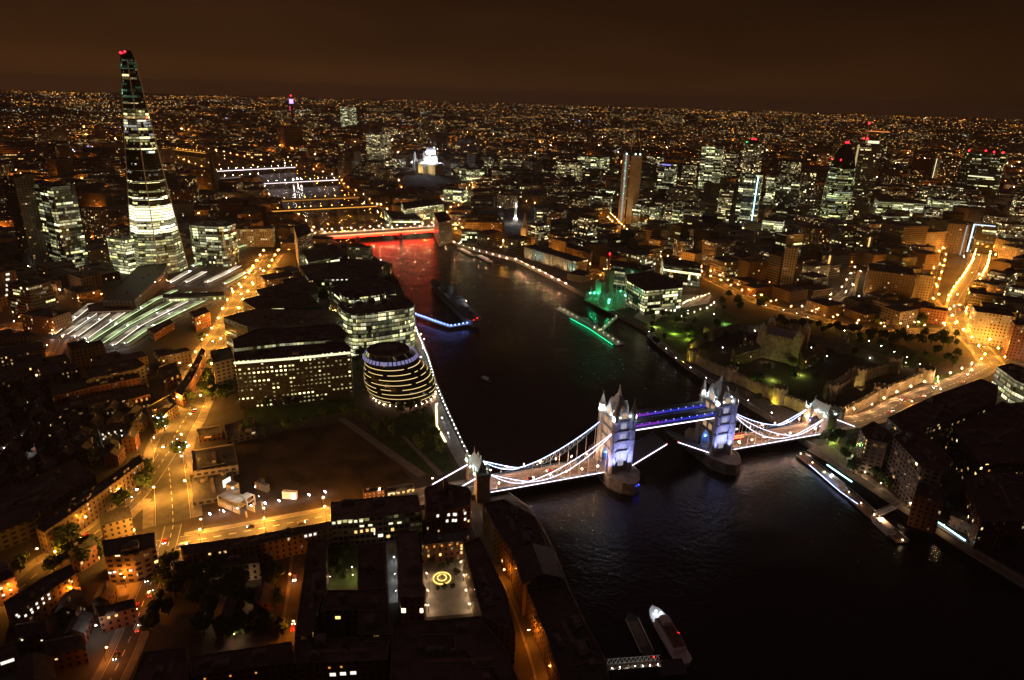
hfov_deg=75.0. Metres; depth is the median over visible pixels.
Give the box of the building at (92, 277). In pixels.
[67,269,102,287]
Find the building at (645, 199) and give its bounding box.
[626,196,650,202]
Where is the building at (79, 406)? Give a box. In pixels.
[53,387,128,419]
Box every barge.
[457,247,475,256]
[476,254,492,262]
[626,612,653,657]
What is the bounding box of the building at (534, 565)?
[512,543,562,615]
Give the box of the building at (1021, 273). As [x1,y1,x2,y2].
[1015,269,1023,277]
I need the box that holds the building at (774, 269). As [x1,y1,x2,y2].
[765,252,798,285]
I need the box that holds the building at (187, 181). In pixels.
[177,176,199,204]
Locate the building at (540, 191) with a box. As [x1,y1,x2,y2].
[521,189,545,200]
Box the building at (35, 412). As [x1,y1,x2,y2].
[29,404,46,420]
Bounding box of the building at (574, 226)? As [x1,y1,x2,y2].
[571,219,577,236]
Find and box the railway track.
[44,247,257,348]
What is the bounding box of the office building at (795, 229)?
[785,226,799,232]
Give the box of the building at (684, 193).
[667,186,698,202]
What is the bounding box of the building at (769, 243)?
[759,241,772,245]
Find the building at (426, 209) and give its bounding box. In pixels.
[401,198,443,219]
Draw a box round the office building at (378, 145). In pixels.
[366,133,390,159]
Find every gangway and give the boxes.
[415,312,470,328]
[599,317,617,330]
[874,499,901,516]
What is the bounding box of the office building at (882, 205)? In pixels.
[873,198,923,216]
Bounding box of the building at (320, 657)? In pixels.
[294,633,390,679]
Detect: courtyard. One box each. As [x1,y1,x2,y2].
[386,541,397,603]
[422,559,472,616]
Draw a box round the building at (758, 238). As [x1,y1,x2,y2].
[753,235,773,242]
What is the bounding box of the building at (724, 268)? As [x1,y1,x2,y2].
[708,256,738,279]
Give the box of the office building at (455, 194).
[443,187,467,201]
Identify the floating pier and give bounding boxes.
[556,307,624,344]
[796,453,908,543]
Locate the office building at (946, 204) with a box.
[926,197,965,210]
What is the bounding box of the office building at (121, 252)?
[106,234,135,273]
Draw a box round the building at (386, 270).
[367,261,390,277]
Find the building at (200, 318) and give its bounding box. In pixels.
[190,307,211,331]
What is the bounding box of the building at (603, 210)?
[583,204,608,219]
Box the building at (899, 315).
[880,304,918,327]
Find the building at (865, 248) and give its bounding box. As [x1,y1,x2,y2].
[856,245,875,251]
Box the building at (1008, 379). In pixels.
[992,363,1023,402]
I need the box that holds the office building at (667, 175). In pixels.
[657,163,677,188]
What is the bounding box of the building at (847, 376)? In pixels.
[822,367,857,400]
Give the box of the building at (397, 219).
[384,209,422,227]
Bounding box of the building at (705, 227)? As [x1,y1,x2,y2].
[692,225,708,229]
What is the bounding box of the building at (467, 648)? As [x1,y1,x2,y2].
[390,616,518,679]
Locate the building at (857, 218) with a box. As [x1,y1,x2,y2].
[852,214,882,225]
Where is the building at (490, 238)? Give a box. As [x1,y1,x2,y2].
[477,229,502,248]
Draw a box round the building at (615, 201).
[601,194,619,207]
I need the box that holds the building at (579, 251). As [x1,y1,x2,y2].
[566,242,591,268]
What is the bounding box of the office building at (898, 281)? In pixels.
[853,263,914,299]
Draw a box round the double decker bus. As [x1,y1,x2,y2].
[732,432,744,439]
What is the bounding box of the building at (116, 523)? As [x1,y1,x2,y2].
[98,506,134,539]
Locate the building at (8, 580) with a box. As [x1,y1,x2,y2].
[0,560,19,606]
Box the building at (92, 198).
[77,190,112,207]
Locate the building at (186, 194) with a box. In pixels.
[168,187,194,204]
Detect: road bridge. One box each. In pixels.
[217,166,294,174]
[313,226,433,241]
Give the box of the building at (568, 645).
[525,582,608,679]
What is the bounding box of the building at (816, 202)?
[810,198,821,206]
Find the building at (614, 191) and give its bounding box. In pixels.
[598,188,619,194]
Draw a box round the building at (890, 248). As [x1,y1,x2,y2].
[874,244,908,254]
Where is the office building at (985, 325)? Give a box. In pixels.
[964,305,1015,346]
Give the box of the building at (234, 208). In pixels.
[218,201,242,213]
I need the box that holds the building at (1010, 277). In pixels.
[986,269,1018,294]
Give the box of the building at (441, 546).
[421,526,470,563]
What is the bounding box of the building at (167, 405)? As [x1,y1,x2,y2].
[145,394,178,433]
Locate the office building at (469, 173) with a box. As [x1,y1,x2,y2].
[460,167,483,181]
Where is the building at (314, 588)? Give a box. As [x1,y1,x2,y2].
[294,538,328,638]
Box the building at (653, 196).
[643,192,664,203]
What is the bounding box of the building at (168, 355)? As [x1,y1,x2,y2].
[153,346,191,366]
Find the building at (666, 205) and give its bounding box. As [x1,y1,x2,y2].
[655,199,673,219]
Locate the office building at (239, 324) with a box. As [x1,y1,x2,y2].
[224,308,343,353]
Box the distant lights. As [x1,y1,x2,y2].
[9,91,1022,180]
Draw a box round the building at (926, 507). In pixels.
[907,478,948,533]
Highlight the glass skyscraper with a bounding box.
[119,49,187,273]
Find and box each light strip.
[435,404,445,441]
[827,464,851,481]
[938,522,965,540]
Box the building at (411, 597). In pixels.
[397,530,425,622]
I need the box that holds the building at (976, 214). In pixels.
[967,207,997,223]
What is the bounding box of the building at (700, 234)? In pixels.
[693,228,719,248]
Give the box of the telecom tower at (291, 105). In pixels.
[289,95,293,120]
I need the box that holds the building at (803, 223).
[785,220,810,224]
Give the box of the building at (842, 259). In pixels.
[818,250,850,267]
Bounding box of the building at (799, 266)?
[795,260,803,278]
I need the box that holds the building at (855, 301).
[843,295,874,308]
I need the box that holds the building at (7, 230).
[0,226,15,235]
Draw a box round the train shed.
[103,263,168,309]
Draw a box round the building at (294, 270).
[274,265,298,276]
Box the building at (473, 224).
[465,219,480,229]
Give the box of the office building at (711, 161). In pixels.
[697,145,723,187]
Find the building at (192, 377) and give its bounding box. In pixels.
[175,348,206,407]
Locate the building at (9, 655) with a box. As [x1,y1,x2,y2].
[0,643,19,675]
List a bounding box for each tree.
[10,554,28,572]
[15,551,29,561]
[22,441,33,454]
[40,554,63,571]
[51,530,73,552]
[52,521,80,540]
[54,551,63,565]
[58,536,84,559]
[67,541,94,562]
[80,450,99,467]
[80,536,98,545]
[85,534,99,543]
[97,543,103,557]
[109,490,124,508]
[114,487,131,504]
[133,472,154,490]
[137,610,159,632]
[143,457,154,473]
[145,598,161,611]
[150,565,171,587]
[153,412,170,431]
[154,588,164,598]
[157,566,170,583]
[158,548,180,569]
[160,595,173,613]
[163,577,181,596]
[169,440,186,457]
[169,560,186,572]
[170,568,189,587]
[182,577,208,603]
[185,391,195,403]
[188,615,211,635]
[193,608,204,617]
[195,378,212,389]
[196,332,204,340]
[200,367,212,377]
[202,388,215,400]
[207,374,214,384]
[208,551,227,563]
[210,383,220,389]
[211,585,237,602]
[212,613,236,633]
[215,387,227,402]
[223,616,239,636]
[225,381,235,393]
[227,566,249,583]
[229,585,253,610]
[234,610,246,633]
[239,621,252,635]
[240,417,252,427]
[241,609,262,636]
[246,586,256,603]
[259,562,285,584]
[261,398,268,408]
[263,610,273,621]
[264,560,284,579]
[271,586,284,607]
[274,615,288,633]
[280,397,287,404]
[280,417,294,430]
[299,416,307,425]
[328,564,334,574]
[335,555,344,565]
[337,569,347,578]
[340,403,350,415]
[351,352,361,364]
[355,345,366,357]
[356,366,362,374]
[360,384,366,393]
[362,408,371,420]
[371,421,380,432]
[382,415,389,425]
[387,422,396,436]
[393,400,404,413]
[404,398,415,410]
[410,410,418,420]
[413,434,427,449]
[415,397,420,407]
[421,407,427,415]
[423,415,435,424]
[427,556,434,562]
[428,425,440,439]
[435,438,447,453]
[438,562,444,568]
[445,558,452,565]
[453,567,460,576]
[653,336,660,345]
[659,309,666,317]
[673,315,682,322]
[681,311,688,317]
[683,327,691,336]
[690,327,695,335]
[713,318,721,325]
[718,297,725,305]
[725,290,732,295]
[733,296,742,301]
[733,384,740,392]
[734,362,741,370]
[736,302,743,308]
[750,374,756,380]
[754,393,762,401]
[756,298,761,305]
[759,372,764,378]
[761,295,769,300]
[762,362,771,373]
[778,314,785,320]
[780,318,788,326]
[787,357,797,364]
[787,369,796,379]
[788,319,796,324]
[788,388,793,395]
[800,318,809,324]
[800,389,806,397]
[810,359,818,368]
[812,370,820,378]
[815,320,821,328]
[820,326,827,333]
[820,429,836,444]
[832,428,846,443]
[833,321,840,330]
[837,324,847,333]
[840,446,851,459]
[844,436,856,451]
[846,457,861,473]
[847,323,854,333]
[851,347,859,355]
[852,322,860,333]
[858,335,863,342]
[868,334,874,341]
[870,327,879,335]
[870,467,880,476]
[874,318,882,327]
[877,338,885,346]
[878,331,885,337]
[878,471,885,482]
[883,477,893,489]
[888,334,897,342]
[889,342,897,350]
[903,347,909,355]
[906,332,916,341]
[909,352,918,362]
[916,322,923,328]
[916,333,922,343]
[919,316,927,321]
[920,326,928,334]
[921,335,926,344]
[927,333,937,343]
[933,345,942,354]
[939,328,949,335]
[940,334,951,346]
[943,352,952,360]
[944,498,956,511]
[949,355,958,366]
[952,348,962,355]
[953,329,959,337]
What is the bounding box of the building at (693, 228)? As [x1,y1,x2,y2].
[690,226,703,235]
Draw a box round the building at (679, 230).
[667,223,690,251]
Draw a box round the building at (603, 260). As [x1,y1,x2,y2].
[599,253,625,268]
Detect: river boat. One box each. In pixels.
[480,376,491,382]
[649,605,691,666]
[821,471,847,490]
[871,515,896,535]
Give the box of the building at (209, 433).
[196,425,222,442]
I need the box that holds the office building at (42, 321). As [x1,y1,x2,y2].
[20,308,72,334]
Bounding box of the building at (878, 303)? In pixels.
[870,297,912,311]
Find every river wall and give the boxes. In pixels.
[178,159,608,673]
[184,149,1023,588]
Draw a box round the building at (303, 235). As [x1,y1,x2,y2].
[294,223,312,266]
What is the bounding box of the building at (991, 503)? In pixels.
[957,468,1023,549]
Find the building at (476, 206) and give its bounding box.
[473,203,492,215]
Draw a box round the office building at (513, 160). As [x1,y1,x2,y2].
[502,157,522,163]
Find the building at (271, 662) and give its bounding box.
[190,641,295,679]
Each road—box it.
[0,323,65,356]
[0,453,176,612]
[99,524,181,679]
[152,255,277,525]
[156,481,473,550]
[280,553,305,647]
[448,186,472,214]
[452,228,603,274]
[472,511,548,679]
[607,216,964,336]
[793,271,860,312]
[805,363,995,431]
[928,255,956,316]
[947,253,1002,365]
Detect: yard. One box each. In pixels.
[43,247,265,353]
[117,583,134,596]
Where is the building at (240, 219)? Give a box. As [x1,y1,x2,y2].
[227,218,259,220]
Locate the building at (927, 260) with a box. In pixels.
[909,249,940,269]
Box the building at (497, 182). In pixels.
[492,180,513,187]
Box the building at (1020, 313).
[1016,309,1023,318]
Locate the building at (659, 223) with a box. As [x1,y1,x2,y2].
[647,219,667,227]
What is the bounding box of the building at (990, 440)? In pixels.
[947,401,1023,479]
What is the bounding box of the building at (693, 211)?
[683,207,704,215]
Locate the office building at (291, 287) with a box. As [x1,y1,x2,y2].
[256,281,318,302]
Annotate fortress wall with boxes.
[686,347,829,419]
[687,322,888,363]
[823,354,902,400]
[831,363,936,422]
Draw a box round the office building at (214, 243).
[189,221,239,266]
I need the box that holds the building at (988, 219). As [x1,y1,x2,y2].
[982,215,1009,223]
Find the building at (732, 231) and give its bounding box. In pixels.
[728,228,751,236]
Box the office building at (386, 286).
[328,274,395,312]
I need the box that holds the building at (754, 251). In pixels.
[748,247,771,256]
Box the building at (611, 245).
[607,242,626,252]
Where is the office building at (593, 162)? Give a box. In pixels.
[577,155,609,171]
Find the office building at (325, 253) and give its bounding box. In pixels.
[302,244,347,264]
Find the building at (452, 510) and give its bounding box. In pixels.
[424,483,471,533]
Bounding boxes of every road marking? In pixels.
[18,454,174,588]
[100,527,180,679]
[153,257,276,517]
[158,482,472,549]
[610,220,961,336]
[815,368,994,427]
[947,259,1000,364]
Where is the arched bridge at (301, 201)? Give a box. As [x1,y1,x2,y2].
[282,194,359,205]
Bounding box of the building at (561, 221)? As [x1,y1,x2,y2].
[550,218,571,229]
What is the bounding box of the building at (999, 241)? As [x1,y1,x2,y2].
[993,237,1023,252]
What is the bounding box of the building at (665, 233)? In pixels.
[660,228,668,238]
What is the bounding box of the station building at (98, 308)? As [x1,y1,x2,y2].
[87,301,131,316]
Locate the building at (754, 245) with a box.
[745,242,768,251]
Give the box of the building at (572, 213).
[565,208,598,221]
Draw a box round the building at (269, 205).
[248,201,277,211]
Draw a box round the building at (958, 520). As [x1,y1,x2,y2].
[948,505,969,533]
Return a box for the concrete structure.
[217,470,297,517]
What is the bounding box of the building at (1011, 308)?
[980,302,1016,315]
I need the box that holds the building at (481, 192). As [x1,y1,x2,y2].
[469,189,493,201]
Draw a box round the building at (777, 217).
[767,215,793,220]
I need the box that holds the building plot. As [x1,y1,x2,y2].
[183,423,419,528]
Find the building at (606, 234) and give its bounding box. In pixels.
[596,232,619,237]
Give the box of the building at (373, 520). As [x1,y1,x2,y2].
[330,494,421,546]
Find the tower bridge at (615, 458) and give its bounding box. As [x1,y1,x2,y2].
[433,372,854,501]
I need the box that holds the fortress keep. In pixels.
[756,315,810,365]
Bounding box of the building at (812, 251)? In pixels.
[800,245,820,261]
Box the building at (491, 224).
[481,220,501,230]
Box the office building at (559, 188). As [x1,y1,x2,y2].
[547,184,572,192]
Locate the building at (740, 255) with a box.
[730,253,756,258]
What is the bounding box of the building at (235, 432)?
[224,416,256,443]
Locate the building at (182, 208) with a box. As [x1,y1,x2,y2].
[172,200,194,217]
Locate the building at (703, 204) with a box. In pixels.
[699,200,717,208]
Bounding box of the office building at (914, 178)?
[906,169,923,186]
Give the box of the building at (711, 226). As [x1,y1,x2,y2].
[692,221,713,229]
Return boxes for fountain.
[430,570,453,586]
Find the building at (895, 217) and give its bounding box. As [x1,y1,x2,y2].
[872,213,908,220]
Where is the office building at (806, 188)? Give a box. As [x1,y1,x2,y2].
[798,171,815,204]
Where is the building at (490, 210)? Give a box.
[477,209,502,219]
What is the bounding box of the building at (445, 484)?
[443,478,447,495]
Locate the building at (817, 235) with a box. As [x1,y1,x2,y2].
[799,225,830,247]
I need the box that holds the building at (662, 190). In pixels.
[643,188,668,199]
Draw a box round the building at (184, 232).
[179,229,189,235]
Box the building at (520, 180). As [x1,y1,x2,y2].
[517,177,537,184]
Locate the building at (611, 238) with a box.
[598,235,620,243]
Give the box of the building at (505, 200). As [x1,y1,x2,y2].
[497,193,517,208]
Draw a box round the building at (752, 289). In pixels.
[742,281,772,297]
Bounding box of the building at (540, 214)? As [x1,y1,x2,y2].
[534,206,558,222]
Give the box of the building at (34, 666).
[15,652,56,679]
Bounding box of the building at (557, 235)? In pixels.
[548,233,575,247]
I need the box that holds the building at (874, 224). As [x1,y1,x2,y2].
[858,221,882,227]
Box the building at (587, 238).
[576,236,597,242]
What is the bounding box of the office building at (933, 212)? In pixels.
[922,206,943,218]
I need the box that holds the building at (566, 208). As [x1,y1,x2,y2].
[559,207,573,210]
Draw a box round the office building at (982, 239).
[966,222,998,253]
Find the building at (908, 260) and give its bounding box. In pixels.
[886,253,916,265]
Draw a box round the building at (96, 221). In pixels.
[81,206,111,240]
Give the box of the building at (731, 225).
[719,222,741,228]
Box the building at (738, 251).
[734,249,748,253]
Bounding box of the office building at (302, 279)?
[282,275,318,301]
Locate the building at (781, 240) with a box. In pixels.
[772,231,802,254]
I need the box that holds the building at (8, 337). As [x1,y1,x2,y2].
[0,329,32,346]
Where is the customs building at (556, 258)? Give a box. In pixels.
[524,244,587,271]
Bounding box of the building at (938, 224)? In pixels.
[916,217,948,230]
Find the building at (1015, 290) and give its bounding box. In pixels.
[1005,284,1023,297]
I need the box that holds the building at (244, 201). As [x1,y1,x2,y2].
[224,197,250,206]
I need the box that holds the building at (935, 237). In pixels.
[924,228,945,252]
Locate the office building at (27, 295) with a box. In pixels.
[5,278,56,317]
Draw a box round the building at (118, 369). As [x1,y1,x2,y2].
[84,358,148,386]
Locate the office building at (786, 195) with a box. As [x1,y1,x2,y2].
[771,172,801,219]
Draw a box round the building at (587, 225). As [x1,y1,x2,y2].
[577,215,597,237]
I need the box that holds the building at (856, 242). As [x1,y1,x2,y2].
[853,237,878,249]
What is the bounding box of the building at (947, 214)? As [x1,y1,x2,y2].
[942,210,964,219]
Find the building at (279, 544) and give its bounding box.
[180,521,332,567]
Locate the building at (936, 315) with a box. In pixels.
[918,302,947,324]
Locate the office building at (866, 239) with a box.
[858,233,874,246]
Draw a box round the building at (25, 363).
[12,354,69,376]
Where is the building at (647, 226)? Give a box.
[639,225,662,229]
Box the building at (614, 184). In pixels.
[608,180,628,190]
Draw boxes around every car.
[112,651,119,659]
[135,625,140,631]
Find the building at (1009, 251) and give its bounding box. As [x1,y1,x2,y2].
[998,244,1023,259]
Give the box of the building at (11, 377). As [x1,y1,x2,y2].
[0,367,31,397]
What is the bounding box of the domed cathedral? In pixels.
[412,139,445,174]
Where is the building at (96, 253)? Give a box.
[87,245,107,262]
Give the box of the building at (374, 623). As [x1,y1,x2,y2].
[357,610,391,644]
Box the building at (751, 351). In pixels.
[731,341,761,365]
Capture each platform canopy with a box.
[48,303,92,337]
[59,314,95,338]
[70,313,109,340]
[81,312,125,342]
[85,290,176,342]
[101,291,190,346]
[108,291,202,348]
[121,291,224,347]
[167,271,191,284]
[183,271,207,284]
[190,245,247,268]
[204,266,240,285]
[221,267,255,286]
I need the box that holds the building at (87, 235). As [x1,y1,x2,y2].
[83,231,90,241]
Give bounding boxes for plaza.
[634,295,710,324]
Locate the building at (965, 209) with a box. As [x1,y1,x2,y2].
[952,205,969,220]
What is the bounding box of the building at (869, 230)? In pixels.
[854,226,880,234]
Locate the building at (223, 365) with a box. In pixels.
[210,347,237,392]
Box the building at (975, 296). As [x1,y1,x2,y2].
[964,287,1004,312]
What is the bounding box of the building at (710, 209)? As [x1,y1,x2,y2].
[705,205,717,212]
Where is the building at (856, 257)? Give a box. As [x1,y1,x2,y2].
[833,249,862,265]
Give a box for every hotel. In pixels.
[854,421,893,477]
[884,426,953,509]
[885,378,997,451]
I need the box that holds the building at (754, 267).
[737,257,767,279]
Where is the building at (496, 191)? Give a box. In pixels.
[473,188,499,200]
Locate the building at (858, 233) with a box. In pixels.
[855,230,868,236]
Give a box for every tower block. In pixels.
[3,174,49,268]
[33,182,88,270]
[729,172,763,228]
[738,139,763,183]
[848,122,890,219]
[956,149,1007,199]
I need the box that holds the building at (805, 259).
[798,255,816,262]
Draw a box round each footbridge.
[162,291,224,301]
[263,179,337,186]
[607,655,688,679]
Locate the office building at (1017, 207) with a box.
[1008,199,1023,214]
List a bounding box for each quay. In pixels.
[646,331,802,423]
[807,443,1023,585]
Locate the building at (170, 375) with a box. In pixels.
[159,361,181,389]
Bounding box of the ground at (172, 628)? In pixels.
[0,90,1023,679]
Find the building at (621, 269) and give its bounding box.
[606,259,654,285]
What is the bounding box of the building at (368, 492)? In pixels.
[363,485,384,497]
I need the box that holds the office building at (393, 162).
[384,157,404,166]
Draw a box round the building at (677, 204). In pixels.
[673,200,697,208]
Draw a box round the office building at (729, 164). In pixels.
[721,153,738,176]
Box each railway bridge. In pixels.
[220,175,262,178]
[270,204,376,214]
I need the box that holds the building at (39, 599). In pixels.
[4,565,79,629]
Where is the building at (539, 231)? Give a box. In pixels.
[527,222,550,240]
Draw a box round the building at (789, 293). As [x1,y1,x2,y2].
[771,284,807,301]
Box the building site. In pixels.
[584,253,634,311]
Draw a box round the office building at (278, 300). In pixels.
[242,291,322,310]
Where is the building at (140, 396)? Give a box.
[127,385,151,407]
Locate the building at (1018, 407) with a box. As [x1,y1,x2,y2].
[1007,402,1023,415]
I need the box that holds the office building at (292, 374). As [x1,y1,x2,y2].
[234,341,352,408]
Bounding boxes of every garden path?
[338,418,425,476]
[401,436,442,474]
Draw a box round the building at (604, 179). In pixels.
[599,175,620,187]
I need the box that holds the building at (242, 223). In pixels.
[227,220,249,225]
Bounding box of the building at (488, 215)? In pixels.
[478,211,498,219]
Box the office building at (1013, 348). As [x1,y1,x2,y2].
[1002,320,1023,361]
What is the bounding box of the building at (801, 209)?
[795,203,809,218]
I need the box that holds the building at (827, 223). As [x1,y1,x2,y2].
[817,220,854,227]
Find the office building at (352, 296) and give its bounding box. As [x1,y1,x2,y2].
[340,287,385,303]
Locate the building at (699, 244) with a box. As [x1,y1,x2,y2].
[696,240,702,250]
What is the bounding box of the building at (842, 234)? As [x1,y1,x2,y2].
[828,224,856,249]
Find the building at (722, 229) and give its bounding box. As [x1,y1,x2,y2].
[715,224,731,236]
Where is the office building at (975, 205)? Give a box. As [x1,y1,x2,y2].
[958,203,985,207]
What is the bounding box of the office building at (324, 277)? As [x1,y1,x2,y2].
[299,259,382,296]
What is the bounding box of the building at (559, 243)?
[552,236,580,252]
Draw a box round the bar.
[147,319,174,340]
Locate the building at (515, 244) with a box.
[504,234,531,254]
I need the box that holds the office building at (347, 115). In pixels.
[340,107,356,126]
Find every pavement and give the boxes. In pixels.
[0,322,68,354]
[14,499,151,579]
[91,553,179,679]
[142,255,281,528]
[184,479,490,534]
[277,556,305,679]
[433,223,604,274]
[471,511,536,679]
[606,215,954,335]
[790,270,862,311]
[803,363,994,438]
[928,256,946,306]
[944,253,1004,364]
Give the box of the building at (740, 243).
[722,236,745,250]
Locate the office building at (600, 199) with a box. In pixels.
[589,194,612,213]
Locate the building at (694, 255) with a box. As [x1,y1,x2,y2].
[681,249,701,263]
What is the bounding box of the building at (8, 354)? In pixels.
[0,341,45,366]
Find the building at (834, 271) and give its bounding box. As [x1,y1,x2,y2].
[822,262,840,277]
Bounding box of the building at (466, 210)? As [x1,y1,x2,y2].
[451,207,470,213]
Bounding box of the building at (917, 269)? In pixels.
[894,264,921,272]
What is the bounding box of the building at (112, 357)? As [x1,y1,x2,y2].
[90,351,149,373]
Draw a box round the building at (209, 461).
[191,443,238,477]
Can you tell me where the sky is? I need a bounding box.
[0,0,1023,119]
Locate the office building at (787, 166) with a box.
[781,160,801,173]
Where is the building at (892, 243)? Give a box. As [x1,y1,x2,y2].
[880,241,904,246]
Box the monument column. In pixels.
[513,198,517,222]
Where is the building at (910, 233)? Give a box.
[878,222,928,246]
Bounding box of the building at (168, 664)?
[132,646,189,679]
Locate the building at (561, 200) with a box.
[546,196,570,204]
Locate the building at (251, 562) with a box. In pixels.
[200,553,260,580]
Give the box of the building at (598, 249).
[582,240,607,262]
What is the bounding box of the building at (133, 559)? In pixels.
[102,532,159,583]
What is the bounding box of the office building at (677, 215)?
[671,208,683,223]
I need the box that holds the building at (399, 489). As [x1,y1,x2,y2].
[387,483,414,495]
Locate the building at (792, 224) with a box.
[783,222,800,231]
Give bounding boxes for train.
[74,315,98,332]
[98,302,145,331]
[109,310,163,342]
[144,301,196,326]
[202,270,226,283]
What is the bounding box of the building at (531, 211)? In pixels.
[530,204,549,217]
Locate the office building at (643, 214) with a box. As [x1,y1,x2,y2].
[631,202,661,226]
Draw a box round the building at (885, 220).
[876,219,912,223]
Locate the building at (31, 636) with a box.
[15,620,48,651]
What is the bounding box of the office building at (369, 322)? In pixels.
[338,295,415,356]
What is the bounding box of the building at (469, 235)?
[462,228,479,242]
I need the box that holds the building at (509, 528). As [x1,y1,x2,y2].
[483,499,545,581]
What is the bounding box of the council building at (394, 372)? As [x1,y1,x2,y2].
[363,341,435,406]
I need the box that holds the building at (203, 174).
[190,167,218,190]
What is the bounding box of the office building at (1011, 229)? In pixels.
[993,221,1023,238]
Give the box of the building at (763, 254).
[758,250,782,263]
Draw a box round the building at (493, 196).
[473,195,494,207]
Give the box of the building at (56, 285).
[43,278,62,294]
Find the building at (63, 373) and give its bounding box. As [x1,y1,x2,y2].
[36,361,80,382]
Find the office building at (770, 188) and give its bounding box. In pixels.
[763,176,776,204]
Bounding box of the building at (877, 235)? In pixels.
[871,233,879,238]
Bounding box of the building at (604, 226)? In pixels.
[597,223,617,232]
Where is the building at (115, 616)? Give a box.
[96,599,138,632]
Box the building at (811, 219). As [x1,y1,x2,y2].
[795,214,825,224]
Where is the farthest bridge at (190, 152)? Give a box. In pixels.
[162,148,208,155]
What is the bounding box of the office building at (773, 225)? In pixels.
[761,218,784,232]
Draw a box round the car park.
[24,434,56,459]
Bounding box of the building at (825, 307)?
[805,297,845,316]
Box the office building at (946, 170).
[931,157,962,183]
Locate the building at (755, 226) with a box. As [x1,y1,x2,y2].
[744,220,761,234]
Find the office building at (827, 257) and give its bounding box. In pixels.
[821,251,833,263]
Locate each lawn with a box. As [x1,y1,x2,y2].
[244,397,354,426]
[328,545,357,587]
[367,412,455,473]
[654,303,944,368]
[933,370,963,382]
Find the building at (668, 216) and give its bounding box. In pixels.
[664,210,690,223]
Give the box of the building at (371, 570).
[358,542,386,589]
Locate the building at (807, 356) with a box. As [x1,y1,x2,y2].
[797,344,825,369]
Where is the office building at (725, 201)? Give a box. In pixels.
[717,188,733,222]
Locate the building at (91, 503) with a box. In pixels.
[36,455,144,553]
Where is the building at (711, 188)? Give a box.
[703,182,723,195]
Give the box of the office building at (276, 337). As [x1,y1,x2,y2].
[232,324,348,351]
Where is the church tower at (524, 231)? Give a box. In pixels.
[521,215,537,244]
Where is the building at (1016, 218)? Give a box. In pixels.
[1009,215,1023,222]
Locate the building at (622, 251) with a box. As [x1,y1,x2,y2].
[607,247,634,256]
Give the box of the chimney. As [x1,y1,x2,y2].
[208,153,215,190]
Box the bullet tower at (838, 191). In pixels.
[820,141,855,220]
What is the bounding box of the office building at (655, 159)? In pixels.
[646,156,663,170]
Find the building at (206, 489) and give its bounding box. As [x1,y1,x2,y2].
[190,471,235,505]
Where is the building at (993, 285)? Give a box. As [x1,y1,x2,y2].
[971,277,1006,294]
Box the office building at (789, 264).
[779,244,798,284]
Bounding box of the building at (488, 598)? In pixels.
[463,536,514,663]
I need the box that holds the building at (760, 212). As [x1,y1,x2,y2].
[758,208,763,221]
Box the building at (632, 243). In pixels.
[627,237,648,249]
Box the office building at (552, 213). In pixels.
[547,208,564,223]
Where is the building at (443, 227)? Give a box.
[434,211,451,245]
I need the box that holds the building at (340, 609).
[321,590,388,636]
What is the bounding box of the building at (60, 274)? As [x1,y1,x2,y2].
[48,268,77,286]
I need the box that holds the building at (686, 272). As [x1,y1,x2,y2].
[660,256,700,286]
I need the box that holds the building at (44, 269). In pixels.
[37,260,75,278]
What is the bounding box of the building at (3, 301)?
[0,294,8,311]
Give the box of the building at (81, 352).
[67,340,105,367]
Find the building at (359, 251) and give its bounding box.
[347,243,372,259]
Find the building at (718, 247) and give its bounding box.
[701,238,735,265]
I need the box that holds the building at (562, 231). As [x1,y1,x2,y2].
[548,229,571,240]
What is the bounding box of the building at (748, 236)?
[735,232,753,250]
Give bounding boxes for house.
[0,396,8,408]
[0,405,12,421]
[0,415,11,431]
[0,423,18,435]
[0,430,16,452]
[0,461,12,476]
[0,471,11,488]
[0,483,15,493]
[1,440,23,461]
[3,387,15,396]
[5,389,21,406]
[7,452,27,472]
[9,396,29,418]
[9,465,36,485]
[12,458,35,475]
[16,418,35,436]
[19,422,42,436]
[20,377,37,391]
[21,384,39,402]
[22,430,41,452]
[29,390,47,403]
[29,396,47,409]
[31,446,54,463]
[33,455,53,475]
[35,408,57,432]
[37,458,57,474]
[40,371,54,388]
[42,380,57,398]
[47,422,67,435]
[50,428,67,447]
[54,588,86,626]
[56,439,72,459]
[56,443,78,464]
[58,410,75,423]
[63,610,94,643]
[64,414,81,430]
[67,537,99,571]
[68,420,84,440]
[74,425,91,440]
[75,437,99,464]
[77,433,94,445]
[84,406,104,424]
[86,413,104,436]
[91,580,118,614]
[103,400,120,420]
[103,443,125,466]
[104,433,121,452]
[105,409,125,424]
[119,399,135,413]
[121,426,140,451]
[124,404,142,425]
[131,412,147,431]
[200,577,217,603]
[212,595,236,636]
[252,581,273,616]
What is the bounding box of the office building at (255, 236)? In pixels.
[236,226,275,246]
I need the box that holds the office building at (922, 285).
[910,272,933,300]
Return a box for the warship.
[431,269,480,326]
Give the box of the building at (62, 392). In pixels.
[50,373,141,403]
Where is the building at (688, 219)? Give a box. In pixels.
[683,215,702,225]
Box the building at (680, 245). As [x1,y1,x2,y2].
[672,238,693,256]
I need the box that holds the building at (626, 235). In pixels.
[620,229,646,245]
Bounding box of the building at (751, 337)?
[743,331,757,345]
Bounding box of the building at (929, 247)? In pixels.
[907,244,935,253]
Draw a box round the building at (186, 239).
[180,235,191,244]
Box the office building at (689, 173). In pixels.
[681,164,696,184]
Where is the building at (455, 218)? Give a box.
[449,212,470,225]
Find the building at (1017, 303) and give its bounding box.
[1003,295,1023,315]
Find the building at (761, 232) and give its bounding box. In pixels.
[757,230,774,235]
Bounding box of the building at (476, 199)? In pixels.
[470,196,493,211]
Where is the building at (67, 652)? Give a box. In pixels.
[42,634,88,670]
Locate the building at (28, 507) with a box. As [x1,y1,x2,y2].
[0,459,97,551]
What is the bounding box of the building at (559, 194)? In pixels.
[547,192,570,196]

